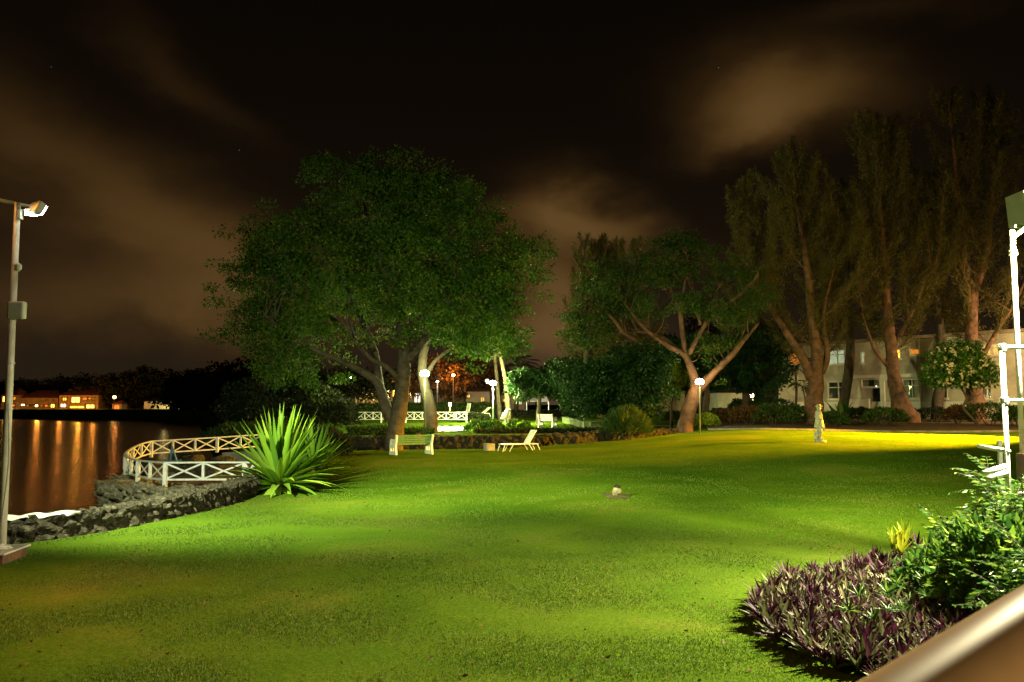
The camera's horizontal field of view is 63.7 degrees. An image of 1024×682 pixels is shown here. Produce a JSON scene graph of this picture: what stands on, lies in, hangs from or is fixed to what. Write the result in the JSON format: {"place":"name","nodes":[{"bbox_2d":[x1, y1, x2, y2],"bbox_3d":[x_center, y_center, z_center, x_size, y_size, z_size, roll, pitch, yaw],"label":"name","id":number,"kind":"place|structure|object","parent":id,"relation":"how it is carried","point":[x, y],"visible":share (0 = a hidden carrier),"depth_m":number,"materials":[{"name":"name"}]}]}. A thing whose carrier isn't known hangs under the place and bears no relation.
{"place":"outdoors","nodes":[
{"label":"outdoors","id":0,"kind":"place"},
{"bbox_2d":[0,418,212,515],"bbox_3d":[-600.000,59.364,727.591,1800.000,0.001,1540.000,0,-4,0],"label":"water","id":1,"kind":"structure","parent":0,"point":[59,464],"depth_m":60.42,"materials":[{"name":"black liquid"}]},
{"bbox_2d":[177,451,205,464],"bbox_3d":[-15.269,5.601,39.263,1.238,0.729,1.354,0,-4,3],"label":"boulder","id":2,"kind":"object","parent":1,"relation":"on","point":[192,456],"visible":0.66,"depth_m":38.81,"materials":[{"name":"brown stone"}]},
{"bbox_2d":[152,462,302,487],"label":"path","id":3,"kind":"structure","parent":0,"point":[197,482],"depth_m":30.70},
{"bbox_2d":[0,405,1023,681],"bbox_3d":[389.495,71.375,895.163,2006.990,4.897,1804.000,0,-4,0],"label":"ground","id":4,"kind":"structure","parent":0,"point":[638,457],"depth_m":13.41,"materials":[{"name":"green plant"}]},
{"bbox_2d":[1,388,28,408],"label":"house","id":5,"kind":"structure","parent":4,"relation":"on","point":[18,393],"depth_m":228.01,"materials":[{"name":"tile"}]},
{"bbox_2d":[0,544,30,564],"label":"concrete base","id":6,"kind":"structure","parent":4,"relation":"on","point":[16,551],"depth_m":12.66,"materials":[{"name":"brown concrete"}]},
{"bbox_2d":[0,199,46,544],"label":"light pole","id":7,"kind":"object","parent":6,"relation":"on","point":[16,309],"visible":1,"depth_m":12.98,"materials":[{"name":"grey metal"}]},
{"bbox_2d":[20,390,64,408],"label":"house","id":8,"kind":"structure","parent":4,"relation":"on","point":[43,399],"depth_m":229.38,"materials":[{"name":"tile"}]},
{"bbox_2d":[37,373,72,391],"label":"shore tree","id":9,"kind":"object","parent":4,"relation":"on","point":[55,382],"visible":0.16,"depth_m":239.73,"materials":[{"name":"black plant"}]},
{"bbox_2d":[57,372,95,391],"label":"shore tree","id":10,"kind":"object","parent":4,"relation":"on","point":[77,381],"visible":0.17,"depth_m":239.44,"materials":[{"name":"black plant"}]},
{"bbox_2d":[59,388,110,408],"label":"house","id":11,"kind":"structure","parent":4,"relation":"on","point":[84,399],"depth_m":227.39,"materials":[{"name":"tile"}]},
{"bbox_2d":[69,372,131,408],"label":"shore tree","id":12,"kind":"object","parent":4,"relation":"on","point":[97,385],"visible":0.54,"depth_m":231.14,"materials":[{"name":"green plant"}]},
{"bbox_2d":[97,369,149,408],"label":"shore tree","id":13,"kind":"object","parent":4,"relation":"on","point":[120,379],"visible":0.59,"depth_m":230.79,"materials":[{"name":"green plant"}]},
{"bbox_2d":[6,467,263,543],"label":"sea wall","id":14,"kind":"structure","parent":4,"relation":"on","point":[32,527],"depth_m":15.97,"materials":[{"name":"grey stone"}]},
{"bbox_2d":[113,364,165,408],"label":"shore tree","id":15,"kind":"object","parent":4,"relation":"on","point":[145,370],"visible":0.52,"depth_m":231.23,"materials":[{"name":"green plant"}]},
{"bbox_2d":[93,467,207,505],"bbox_3d":[-11.602,5.693,28.488,4.074,2.100,11.594,4,-6,-40],"label":"rock terrace","id":16,"kind":"object","parent":4,"relation":"on","point":[116,489],"visible":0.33,"depth_m":27.66,"materials":[{"name":"grey stone"}]},
{"bbox_2d":[123,434,258,486],"bbox_3d":[-12.704,4.661,32.474,5.378,1.468,13.710,1,-5,-16],"label":"railing","id":17,"kind":"object","parent":16,"relation":"on","point":[165,479],"visible":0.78,"depth_m":28.99,"materials":[{"name":"white paint"}]},
{"bbox_2d":[133,367,177,407],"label":"shore tree","id":18,"kind":"object","parent":4,"relation":"on","point":[170,372],"visible":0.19,"depth_m":231.15,"materials":[{"name":"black plant"}]},
{"bbox_2d":[146,368,220,409],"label":"shore tree","id":19,"kind":"object","parent":4,"relation":"on","point":[166,383],"visible":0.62,"depth_m":185.96,"materials":[{"name":"green plant"}]},
{"bbox_2d":[163,366,224,409],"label":"shore tree","id":20,"kind":"object","parent":4,"relation":"on","point":[207,400],"visible":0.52,"depth_m":185.28,"materials":[{"name":"green plant"}]},
{"bbox_2d":[175,360,248,409],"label":"shore tree","id":21,"kind":"object","parent":4,"relation":"on","point":[220,367],"visible":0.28,"depth_m":185.97,"materials":[{"name":"green plant"}]},
{"bbox_2d":[193,421,267,449],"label":"fern bush","id":22,"kind":"object","parent":4,"relation":"on","point":[225,429],"visible":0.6,"depth_m":41.75,"materials":[{"name":"green plant"}]},
{"bbox_2d":[209,355,264,402],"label":"shore tree","id":23,"kind":"object","parent":4,"relation":"on","point":[230,374],"visible":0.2,"depth_m":186.45,"materials":[{"name":"green plant"}]},
{"bbox_2d":[206,375,297,423],"bbox_3d":[-17.623,4.109,57.681,7.279,3.554,5.230,0,-4,0],"label":"bush","id":24,"kind":"object","parent":4,"relation":"on","point":[225,400],"visible":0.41,"depth_m":57.07,"materials":[{"name":"green plant"}]},
{"bbox_2d":[218,390,301,426],"bbox_3d":[-14.908,4.153,49.813,5.358,2.459,3.915,0,-4,0],"label":"bush","id":25,"kind":"object","parent":4,"relation":"on","point":[236,406],"visible":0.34,"depth_m":49.08,"materials":[{"name":"green plant"}]},
{"bbox_2d":[205,406,346,497],"bbox_3d":[-6.321,3.346,22.709,3.999,3.377,3.883,0,-4,0],"label":"agave","id":26,"kind":"object","parent":4,"relation":"on","point":[281,452],"visible":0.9,"depth_m":22.41,"materials":[{"name":"green plant"}]},
{"bbox_2d":[239,383,356,430],"bbox_3d":[-12.032,3.735,46.914,6.643,2.922,4.753,0,-4,0],"label":"bush","id":27,"kind":"object","parent":4,"relation":"on","point":[258,404],"visible":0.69,"depth_m":45.93,"materials":[{"name":"green plant"}]},
{"bbox_2d":[285,363,361,400],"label":"background tree","id":28,"kind":"object","parent":4,"relation":"on","point":[344,389],"visible":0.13,"depth_m":91.36,"materials":[{"name":"green plant"}]},
{"bbox_2d":[294,419,357,479],"bbox_3d":[-6.597,3.754,27.625,2.960,2.445,2.973,0,-4,0],"label":"agave","id":29,"kind":"object","parent":4,"relation":"on","point":[316,446],"visible":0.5,"depth_m":27.37,"materials":[{"name":"green plant"}]},
{"bbox_2d":[297,424,357,455],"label":"bush","id":30,"kind":"object","parent":4,"relation":"on","point":[337,434],"visible":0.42,"depth_m":33.38,"materials":[{"name":"green plant"}]},
{"bbox_2d":[298,397,362,427],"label":"bush","id":31,"kind":"object","parent":4,"relation":"on","point":[345,411],"visible":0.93,"depth_m":44.04,"materials":[{"name":"green plant"}]},
{"bbox_2d":[319,365,394,402],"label":"background tree","id":32,"kind":"object","parent":4,"relation":"on","point":[367,387],"visible":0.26,"depth_m":94.73,"materials":[{"name":"green plant"}]},
{"bbox_2d":[345,423,387,435],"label":"hedge","id":33,"kind":"object","parent":4,"relation":"on","point":[371,430],"visible":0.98,"depth_m":41.48,"materials":[{"name":"green plant"}]},
{"bbox_2d":[195,144,559,450],"bbox_3d":[-6.524,-2.025,40.008,17.789,15.259,10.932,0,-4,0],"label":"rain tree","id":34,"kind":"object","parent":4,"relation":"on","point":[470,295],"visible":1,"depth_m":39.44,"materials":[{"name":"green plant"}]},
{"bbox_2d":[270,400,505,418],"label":"hedge","id":35,"kind":"object","parent":4,"relation":"on","point":[369,408],"visible":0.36,"depth_m":72.19,"materials":[{"name":"green plant"}]},
{"bbox_2d":[389,434,433,454],"bbox_3d":[-4.447,4.597,36.550,1.840,0.920,0.772,3,-5,-33],"label":"park bench","id":36,"kind":"object","parent":4,"relation":"on","point":[400,439],"visible":0.96,"depth_m":36.30,"materials":[{"name":"green paint"}]},
{"bbox_2d":[360,412,466,422],"bbox_3d":[-7.398,5.651,60.746,8.185,0.849,0.090,0,-4,0],"label":"railing","id":37,"kind":"object","parent":4,"relation":"on","point":[422,418],"visible":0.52,"depth_m":60.73,"materials":[{"name":"white paint"}]},
{"bbox_2d":[404,426,435,434],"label":"hedge","id":38,"kind":"object","parent":4,"relation":"on","point":[408,430],"visible":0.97,"depth_m":42.67,"materials":[{"name":"green plant"}]},
{"bbox_2d":[387,352,482,402],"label":"background tree","id":39,"kind":"object","parent":4,"relation":"on","point":[445,382],"visible":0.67,"depth_m":96.76,"materials":[{"name":"green plant"}]},
{"bbox_2d":[403,271,519,432],"bbox_3d":[-3.649,0.601,46.450,8.376,9.635,5.884,0,-4,0],"label":"garden tree","id":40,"kind":"object","parent":4,"relation":"on","point":[431,416],"visible":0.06,"depth_m":44.70,"materials":[{"name":"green plant"}]},
{"bbox_2d":[434,347,512,405],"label":"background tree","id":41,"kind":"object","parent":4,"relation":"on","point":[489,371],"visible":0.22,"depth_m":102.79,"materials":[{"name":"brown plant"}]},
{"bbox_2d":[1,463,945,681],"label":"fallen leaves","id":42,"kind":"object","parent":4,"relation":"on","point":[571,679],"visible":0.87,"depth_m":9.95,"materials":[{"name":"orange plant"}]},
{"bbox_2d":[463,388,491,406],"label":"house","id":43,"kind":"structure","parent":4,"relation":"on","point":[476,395],"depth_m":97.78,"materials":[{"name":"paint"}]},
{"bbox_2d":[485,319,511,420],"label":"palm tree","id":44,"kind":"object","parent":4,"relation":"on","point":[499,408],"visible":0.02,"depth_m":65.78,"materials":[{"name":"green plant"}]},
{"bbox_2d":[475,321,523,421],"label":"palm tree","id":45,"kind":"object","parent":4,"relation":"on","point":[507,397],"visible":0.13,"depth_m":61.75,"materials":[{"name":"beige plant"}]},
{"bbox_2d":[348,427,676,449],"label":"garden wall","id":46,"kind":"structure","parent":4,"relation":"on","point":[456,441],"depth_m":41.91,"materials":[{"name":"stone"}]},
{"bbox_2d":[501,355,540,410],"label":"palm tree","id":47,"kind":"object","parent":4,"relation":"on","point":[520,367],"visible":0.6,"depth_m":99.81,"materials":[{"name":"green plant"}]},
{"bbox_2d":[473,426,601,433],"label":"hedge","id":48,"kind":"object","parent":4,"relation":"on","point":[521,430],"visible":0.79,"depth_m":44.54,"materials":[{"name":"green plant"}]},
{"bbox_2d":[502,356,581,424],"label":"shade tree","id":49,"kind":"object","parent":4,"relation":"on","point":[526,382],"visible":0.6,"depth_m":57.12,"materials":[{"name":"green plant"}]},
{"bbox_2d":[511,409,573,416],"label":"hedge","id":50,"kind":"object","parent":4,"relation":"on","point":[532,413],"visible":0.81,"depth_m":76.20,"materials":[{"name":"green plant"}]},
{"bbox_2d":[561,232,607,418],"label":"casuarina tree","id":51,"kind":"object","parent":4,"relation":"on","point":[590,255],"visible":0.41,"depth_m":72.45,"materials":[{"name":"green plant"}]},
{"bbox_2d":[581,232,625,417],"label":"casuarina tree","id":52,"kind":"object","parent":4,"relation":"on","point":[602,242],"visible":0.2,"depth_m":73.31,"materials":[{"name":"green plant"}]},
{"bbox_2d":[541,339,684,421],"bbox_3d":[5.850,2.680,47.541,8.421,5.597,5.958,0,-4,0],"label":"mango tree","id":53,"kind":"object","parent":4,"relation":"on","point":[592,387],"visible":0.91,"depth_m":46.62,"materials":[{"name":"green plant"}]},
{"bbox_2d":[597,236,644,366],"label":"casuarina tree","id":54,"kind":"object","parent":4,"relation":"on","point":[616,249],"visible":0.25,"depth_m":74.33,"materials":[{"name":"green plant"}]},
{"bbox_2d":[595,404,656,439],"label":"bush","id":55,"kind":"object","parent":4,"relation":"on","point":[624,418],"visible":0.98,"depth_m":44.14,"materials":[{"name":"green plant"}]},
{"bbox_2d":[620,235,669,354],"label":"casuarina tree","id":56,"kind":"object","parent":4,"relation":"on","point":[635,246],"visible":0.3,"depth_m":75.29,"materials":[{"name":"green plant"}]},
{"bbox_2d":[550,227,782,432],"bbox_3d":[9.090,-0.494,48.398,13.859,12.405,6.935,0,-4,0],"label":"flame tree","id":57,"kind":"object","parent":4,"relation":"on","point":[669,274],"visible":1,"depth_m":47.84,"materials":[{"name":"green plant"}]},
{"bbox_2d":[660,360,698,427],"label":"young tree","id":58,"kind":"object","parent":4,"relation":"on","point":[678,378],"visible":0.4,"depth_m":51.67,"materials":[{"name":"green plant"}]},
{"bbox_2d":[654,333,735,412],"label":"dark tree","id":59,"kind":"object","parent":4,"relation":"on","point":[706,399],"visible":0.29,"depth_m":65.59,"materials":[{"name":"green plant"}]},
{"bbox_2d":[655,312,740,412],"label":"background tree","id":60,"kind":"object","parent":4,"relation":"on","point":[689,331],"visible":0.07,"depth_m":91.33,"materials":[{"name":"green plant"}]},
{"bbox_2d":[694,412,721,427],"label":"shrub","id":61,"kind":"object","parent":4,"relation":"on","point":[709,418],"visible":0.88,"depth_m":49.83,"materials":[{"name":"green plant"}]},
{"bbox_2d":[702,389,741,410],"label":"garage","id":62,"kind":"structure","parent":4,"relation":"on","point":[720,398],"depth_m":77.84,"materials":[{"name":"beige paint"}]},
{"bbox_2d":[711,407,747,424],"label":"shrub","id":63,"kind":"object","parent":4,"relation":"on","point":[720,414],"visible":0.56,"depth_m":52.39,"materials":[{"name":"green plant"}]},
{"bbox_2d":[814,404,826,441],"bbox_3d":[13.963,3.746,37.423,0.540,1.770,0.532,0,-4,0],"label":"statue","id":64,"kind":"object","parent":4,"relation":"on","point":[819,424],"visible":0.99,"depth_m":37.28,"materials":[{"name":"stone"}]},
{"bbox_2d":[792,578,930,668],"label":"soil","id":65,"kind":"structure","parent":4,"relation":"on","point":[849,579],"depth_m":9.88,"materials":[{"name":"brown soil"}]},
{"bbox_2d":[739,543,993,675],"bbox_3d":[5.191,2.974,10.137,3.666,0.418,7.757,-4,-6,43],"label":"ground cover","id":66,"kind":"object","parent":65,"relation":"on","point":[814,592],"visible":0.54,"depth_m":8.69,"materials":[{"name":"purple plant"}]},
{"bbox_2d":[836,578,900,624],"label":"weed","id":67,"kind":"object","parent":66,"relation":"on","point":[861,590],"visible":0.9,"depth_m":8.32,"materials":[{"name":"green plant"}]},
{"bbox_2d":[886,517,914,554],"bbox_3d":[5.486,2.738,11.616,0.380,0.516,0.495,-2,-5,30],"label":"croton","id":68,"kind":"object","parent":66,"relation":"on","point":[899,540],"visible":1,"depth_m":11.54,"materials":[{"name":"yellow plant"}]},
{"bbox_2d":[873,568,936,611],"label":"weed","id":69,"kind":"object","parent":66,"relation":"on","point":[923,577],"visible":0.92,"depth_m":8.86,"materials":[{"name":"green plant"}]},
{"bbox_2d":[913,503,967,552],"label":"fern bush","id":70,"kind":"object","parent":65,"relation":"on","point":[936,528],"visible":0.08,"depth_m":10.46,"materials":[{"name":"green plant"}]},
{"bbox_2d":[882,531,1017,602],"bbox_3d":[5.253,2.725,9.711,1.818,0.976,1.429,0,-4,0],"label":"bed shrub","id":71,"kind":"object","parent":65,"relation":"on","point":[911,567],"visible":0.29,"depth_m":9.75,"materials":[{"name":"green plant"}]},
{"bbox_2d":[926,503,986,586],"bbox_3d":[5.593,2.572,10.016,1.044,1.209,1.054,0,-4,0],"label":"fern bush","id":72,"kind":"object","parent":65,"relation":"on","point":[970,514],"visible":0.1,"depth_m":10.02,"materials":[{"name":"green plant"}]},
{"bbox_2d":[916,510,1023,610],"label":"bed shrub","id":73,"kind":"object","parent":65,"relation":"on","point":[967,535],"visible":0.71,"depth_m":8.74,"materials":[{"name":"green plant"}]},
{"bbox_2d":[937,456,1023,586],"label":"fern bush","id":74,"kind":"object","parent":65,"relation":"on","point":[1001,496],"visible":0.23,"depth_m":9.49,"materials":[{"name":"green plant"}]},
{"bbox_2d":[949,453,1022,512],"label":"fern bush","id":75,"kind":"object","parent":65,"relation":"on","point":[993,482],"visible":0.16,"depth_m":10.23,"materials":[{"name":"green plant"}]},
{"bbox_2d":[954,553,1023,610],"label":"fern bush","id":76,"kind":"object","parent":65,"relation":"on","point":[995,565],"visible":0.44,"depth_m":8.05,"materials":[{"name":"green plant"}]},
{"bbox_2d":[981,464,1010,511],"bbox_3d":[5.652,2.289,9.557,0.683,1.695,0.090,4,-6,-39],"label":"pipe frame","id":77,"kind":"object","parent":65,"relation":"on","point":[1006,471],"visible":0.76,"depth_m":9.65,"materials":[{"name":"white paint"}]},
{"bbox_2d":[969,473,1023,583],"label":"fern bush","id":78,"kind":"object","parent":65,"relation":"on","point":[1009,490],"visible":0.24,"depth_m":9.17,"materials":[{"name":"green plant"}]},
{"bbox_2d":[977,343,1023,472],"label":"guard rail","id":79,"kind":"object","parent":65,"relation":"on","point":[1002,348],"visible":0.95,"depth_m":10.96,"materials":[{"name":"white metal"}]},
{"bbox_2d":[708,428,1018,432],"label":"kerb","id":80,"kind":"structure","parent":4,"relation":"on","point":[906,431],"depth_m":45.92,"materials":[{"name":"concrete"}]},
{"bbox_2d":[778,328,1023,419],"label":"hotel building","id":81,"kind":"structure","parent":4,"relation":"on","point":[869,388],"depth_m":65.74,"materials":[{"name":"beige paint"}]},
{"bbox_2d":[826,381,841,399],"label":"window","id":82,"kind":"structure","parent":81,"relation":"in","point":[834,388],"depth_m":69.60,"materials":[{"name":"white glass"}]},
{"bbox_2d":[902,379,919,399],"bbox_3d":[31.094,3.764,64.284,0.260,1.613,1.502,3,-5,-37],"label":"window","id":83,"kind":"structure","parent":81,"relation":"in","point":[911,386],"depth_m":64.22,"materials":[{"name":"white glass"}]},
{"bbox_2d":[857,585,1023,681],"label":"handrail","id":84,"kind":"object","parent":4,"relation":"on","point":[985,644],"visible":1,"depth_m":0.86,"materials":[{"name":"brown metal"}]},
{"bbox_2d":[977,514,1023,578],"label":"fern bush","id":85,"kind":"object","parent":4,"relation":"on","point":[1021,562],"visible":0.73,"depth_m":8.07,"materials":[{"name":"green plant"}]},
{"bbox_2d":[1016,453,1023,505],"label":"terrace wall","id":86,"kind":"structure","parent":4,"relation":"on","point":[1020,463],"depth_m":11.37,"materials":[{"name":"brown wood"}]},
{"bbox_2d":[1005,190,1023,451],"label":"scaffold pole","id":87,"kind":"object","parent":86,"relation":"on","point":[1015,207],"visible":1,"depth_m":11.46,"materials":[{"name":"white metal"}]},
{"bbox_2d":[0,0,1023,404],"label":"sky","id":88,"kind":"structure","parent":0,"point":[141,128],"materials":[{"name":"black"}]},
{"bbox_2d":[562,417,605,427],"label":"wall","id":89,"kind":"structure","parent":0,"point":[574,421],"depth_m":52.80,"materials":[{"name":"concrete"}]},
{"bbox_2d":[708,417,1018,430],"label":"soil","id":90,"kind":"structure","parent":0,"point":[927,425],"depth_m":50.71,"materials":[{"name":"brown soil"}]},
{"bbox_2d":[699,323,796,420],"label":"ficus tree","id":91,"kind":"object","parent":90,"relation":"on","point":[749,375],"visible":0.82,"depth_m":58.96,"materials":[{"name":"green plant"}]},
{"bbox_2d":[727,405,770,424],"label":"shrub","id":92,"kind":"object","parent":90,"relation":"on","point":[752,408],"visible":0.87,"depth_m":51.39,"materials":[{"name":"orange plant"}]},
{"bbox_2d":[709,167,807,402],"bbox_3d":[18.129,-3.571,62.503,6.494,19.687,8.236,1,-5,-14],"label":"casuarina tree","id":93,"kind":"object","parent":90,"relation":"on","point":[744,196],"visible":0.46,"depth_m":62.29,"materials":[{"name":"green plant"}]},
{"bbox_2d":[747,402,802,424],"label":"shrub","id":94,"kind":"object","parent":90,"relation":"on","point":[783,408],"visible":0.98,"depth_m":50.83,"materials":[{"name":"green plant"}]},
{"bbox_2d":[730,136,904,423],"bbox_3d":[19.610,-4.139,53.029,10.885,19.628,7.941,0,-4,0],"label":"casuarina tree","id":95,"kind":"object","parent":90,"relation":"on","point":[814,370],"visible":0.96,"depth_m":53.05,"materials":[{"name":"green plant"}]},
{"bbox_2d":[812,409,852,425],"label":"shrub","id":96,"kind":"object","parent":90,"relation":"on","point":[840,417],"visible":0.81,"depth_m":49.80,"materials":[{"name":"green plant"}]},
{"bbox_2d":[792,177,897,411],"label":"casuarina tree","id":97,"kind":"object","parent":90,"relation":"on","point":[846,385],"visible":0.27,"depth_m":66.02,"materials":[{"name":"green plant"}]},
{"bbox_2d":[860,406,912,425],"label":"shrub","id":98,"kind":"object","parent":90,"relation":"on","point":[870,414],"visible":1,"depth_m":50.20,"materials":[{"name":"green plant"}]},
{"bbox_2d":[818,105,966,422],"bbox_3d":[26.305,-5.186,56.205,9.263,22.606,8.172,0,-4,0],"label":"casuarina tree","id":99,"kind":"object","parent":90,"relation":"on","point":[878,148],"visible":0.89,"depth_m":56.00,"materials":[{"name":"green plant"}]},
{"bbox_2d":[915,406,963,421],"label":"shrub","id":100,"kind":"object","parent":90,"relation":"on","point":[931,411],"visible":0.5,"depth_m":56.52,"materials":[{"name":"green plant"}]},
{"bbox_2d":[885,157,1004,419],"bbox_3d":[32.956,-3.937,62.753,7.676,20.550,7.706,1,-4,-11],"label":"casuarina tree","id":101,"kind":"object","parent":90,"relation":"on","point":[938,396],"visible":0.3,"depth_m":62.22,"materials":[{"name":"green plant"}]},
{"bbox_2d":[941,403,972,423],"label":"shrub","id":102,"kind":"object","parent":90,"relation":"on","point":[955,410],"visible":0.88,"depth_m":52.49,"materials":[{"name":"orange plant"}]},
{"bbox_2d":[918,337,1000,424],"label":"frangipani tree","id":103,"kind":"object","parent":90,"relation":"on","point":[961,364],"visible":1,"depth_m":51.34,"materials":[{"name":"green plant"}]},
{"bbox_2d":[896,79,1023,421],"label":"casuarina tree","id":104,"kind":"object","parent":90,"relation":"on","point":[971,288],"visible":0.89,"depth_m":57.32,"materials":[{"name":"green plant"}]},
{"bbox_2d":[956,401,1015,424],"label":"shrub","id":105,"kind":"object","parent":90,"relation":"on","point":[989,405],"visible":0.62,"depth_m":52.06,"materials":[{"name":"green plant"}]},
{"bbox_2d":[989,404,1023,425],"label":"shrub","id":106,"kind":"object","parent":90,"relation":"on","point":[1013,411],"visible":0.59,"depth_m":49.70,"materials":[{"name":"green plant"}]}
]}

